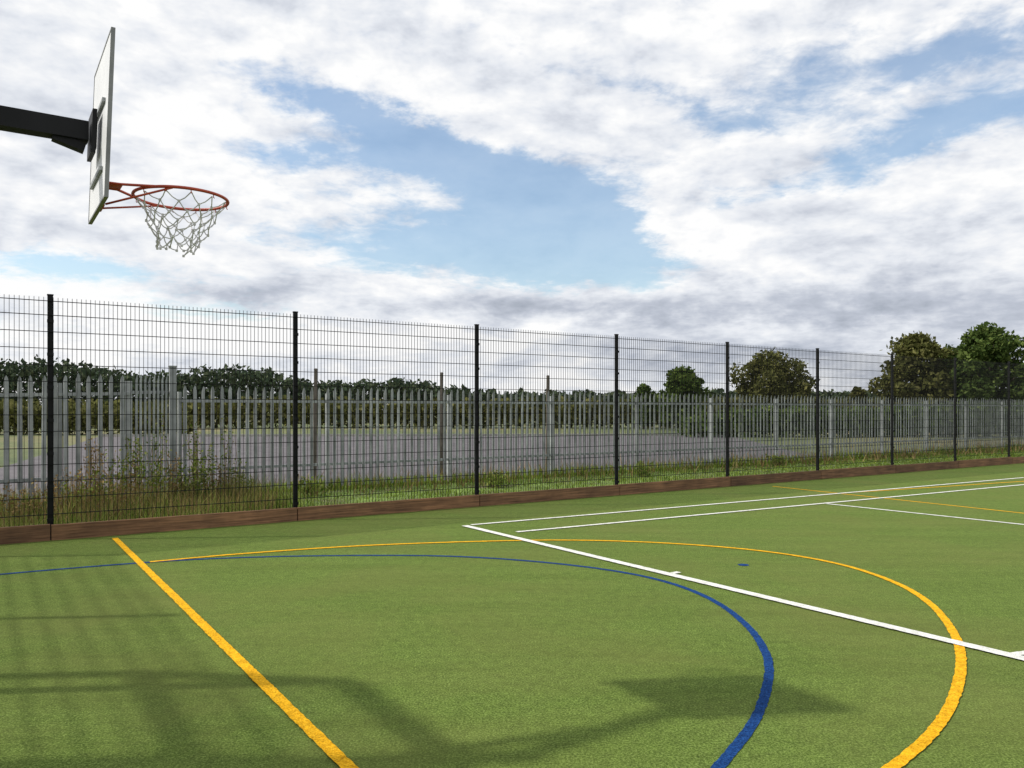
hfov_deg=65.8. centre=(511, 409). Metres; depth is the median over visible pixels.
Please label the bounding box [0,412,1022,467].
ground
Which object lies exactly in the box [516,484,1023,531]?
white court line
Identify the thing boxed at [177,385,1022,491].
palisade fence
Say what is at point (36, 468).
car park
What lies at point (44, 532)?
fence
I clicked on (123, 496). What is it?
dry weed
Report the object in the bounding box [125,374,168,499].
palisade fence
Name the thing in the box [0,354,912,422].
distant treeline
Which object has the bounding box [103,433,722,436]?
kerb
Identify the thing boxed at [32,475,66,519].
dry weed
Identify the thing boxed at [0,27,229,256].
basketball hoop
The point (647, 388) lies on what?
tree
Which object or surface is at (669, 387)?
tree
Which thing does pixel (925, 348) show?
tree
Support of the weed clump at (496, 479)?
on the grass verge
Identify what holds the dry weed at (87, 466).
on the grass verge
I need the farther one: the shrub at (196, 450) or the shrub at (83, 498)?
the shrub at (196, 450)
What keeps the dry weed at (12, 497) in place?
on the grass verge
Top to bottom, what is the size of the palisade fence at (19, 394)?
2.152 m
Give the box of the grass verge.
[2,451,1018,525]
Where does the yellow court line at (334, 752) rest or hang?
on the sports court
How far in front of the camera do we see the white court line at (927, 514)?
11.80 m
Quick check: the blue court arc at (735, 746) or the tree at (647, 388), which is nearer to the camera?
the blue court arc at (735, 746)
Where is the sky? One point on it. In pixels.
(847, 176)
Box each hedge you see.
[0,393,907,428]
[0,401,199,434]
[678,401,1022,437]
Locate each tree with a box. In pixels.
[630,383,657,428]
[655,365,711,427]
[730,346,819,409]
[843,386,870,429]
[868,330,958,408]
[929,344,998,390]
[946,321,1023,417]
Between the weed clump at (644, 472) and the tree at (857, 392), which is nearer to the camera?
the weed clump at (644, 472)
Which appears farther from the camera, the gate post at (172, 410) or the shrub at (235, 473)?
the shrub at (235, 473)
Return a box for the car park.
[0,436,806,495]
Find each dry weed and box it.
[0,478,39,522]
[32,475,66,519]
[57,467,89,515]
[76,437,107,512]
[87,447,115,501]
[101,464,136,514]
[124,442,145,503]
[154,452,187,507]
[206,455,223,498]
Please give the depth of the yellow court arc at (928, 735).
4.73 m
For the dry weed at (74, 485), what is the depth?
11.51 m
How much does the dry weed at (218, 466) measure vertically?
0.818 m
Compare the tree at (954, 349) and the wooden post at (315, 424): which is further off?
the tree at (954, 349)
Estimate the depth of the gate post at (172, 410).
13.95 m
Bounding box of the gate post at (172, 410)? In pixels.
[168,366,176,486]
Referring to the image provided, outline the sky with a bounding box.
[0,0,1023,404]
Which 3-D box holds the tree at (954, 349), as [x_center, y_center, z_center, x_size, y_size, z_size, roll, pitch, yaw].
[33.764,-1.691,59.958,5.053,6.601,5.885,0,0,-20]
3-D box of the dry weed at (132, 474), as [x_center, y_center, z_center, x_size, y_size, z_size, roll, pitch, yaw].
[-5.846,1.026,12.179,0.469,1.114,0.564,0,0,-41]
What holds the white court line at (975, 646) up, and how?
on the sports court
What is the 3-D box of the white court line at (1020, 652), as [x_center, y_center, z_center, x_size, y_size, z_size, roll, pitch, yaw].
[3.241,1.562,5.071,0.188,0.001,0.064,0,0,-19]
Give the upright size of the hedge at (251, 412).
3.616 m
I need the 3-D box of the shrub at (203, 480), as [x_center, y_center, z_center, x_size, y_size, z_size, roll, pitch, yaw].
[-5.152,1.024,13.153,0.588,1.119,0.769,0,0,-21]
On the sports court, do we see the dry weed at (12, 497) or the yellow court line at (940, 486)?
the yellow court line at (940, 486)
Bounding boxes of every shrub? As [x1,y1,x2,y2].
[11,491,46,520]
[59,475,100,514]
[91,449,129,509]
[119,437,166,506]
[134,404,175,492]
[163,457,203,502]
[181,407,208,495]
[184,438,219,500]
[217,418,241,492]
[222,459,252,490]
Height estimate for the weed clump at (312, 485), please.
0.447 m
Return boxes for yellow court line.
[112,538,358,767]
[774,486,1019,512]
[852,481,1021,492]
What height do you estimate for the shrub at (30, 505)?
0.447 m
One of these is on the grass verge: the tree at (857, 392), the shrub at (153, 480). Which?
the shrub at (153, 480)
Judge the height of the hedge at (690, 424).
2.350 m
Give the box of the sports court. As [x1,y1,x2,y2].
[0,463,1023,767]
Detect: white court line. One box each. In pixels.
[464,525,1023,659]
[471,477,1023,524]
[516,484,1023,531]
[827,503,1023,524]
[1010,651,1023,654]
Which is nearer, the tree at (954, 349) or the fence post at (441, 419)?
the fence post at (441, 419)
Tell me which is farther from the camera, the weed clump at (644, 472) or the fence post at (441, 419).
the fence post at (441, 419)
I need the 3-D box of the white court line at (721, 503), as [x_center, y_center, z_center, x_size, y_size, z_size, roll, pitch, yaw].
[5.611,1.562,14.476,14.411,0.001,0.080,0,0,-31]
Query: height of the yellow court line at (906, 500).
0.001 m
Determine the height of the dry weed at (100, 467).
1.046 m
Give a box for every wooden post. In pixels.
[313,368,316,480]
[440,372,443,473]
[545,375,548,469]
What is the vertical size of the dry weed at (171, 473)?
0.941 m
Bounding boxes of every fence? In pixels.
[0,294,1023,544]
[0,373,131,509]
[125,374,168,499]
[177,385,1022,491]
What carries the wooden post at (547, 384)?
on the grass verge
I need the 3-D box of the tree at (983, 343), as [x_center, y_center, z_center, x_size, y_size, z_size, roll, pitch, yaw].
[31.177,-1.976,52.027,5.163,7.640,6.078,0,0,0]
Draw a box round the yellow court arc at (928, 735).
[150,540,966,767]
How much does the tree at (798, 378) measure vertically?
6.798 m
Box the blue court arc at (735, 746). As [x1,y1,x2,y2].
[0,555,773,767]
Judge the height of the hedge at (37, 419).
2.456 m
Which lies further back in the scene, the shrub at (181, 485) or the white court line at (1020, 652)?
the shrub at (181, 485)
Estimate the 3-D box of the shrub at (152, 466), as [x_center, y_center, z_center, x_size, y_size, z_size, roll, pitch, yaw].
[-6.048,0.740,13.431,0.615,1.689,0.679,0,0,35]
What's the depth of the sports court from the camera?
5.50 m
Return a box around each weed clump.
[298,475,331,495]
[484,470,511,487]
[634,460,654,475]
[766,453,787,465]
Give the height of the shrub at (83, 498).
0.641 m
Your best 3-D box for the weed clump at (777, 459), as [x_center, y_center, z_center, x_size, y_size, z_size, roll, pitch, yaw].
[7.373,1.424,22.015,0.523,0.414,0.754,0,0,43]

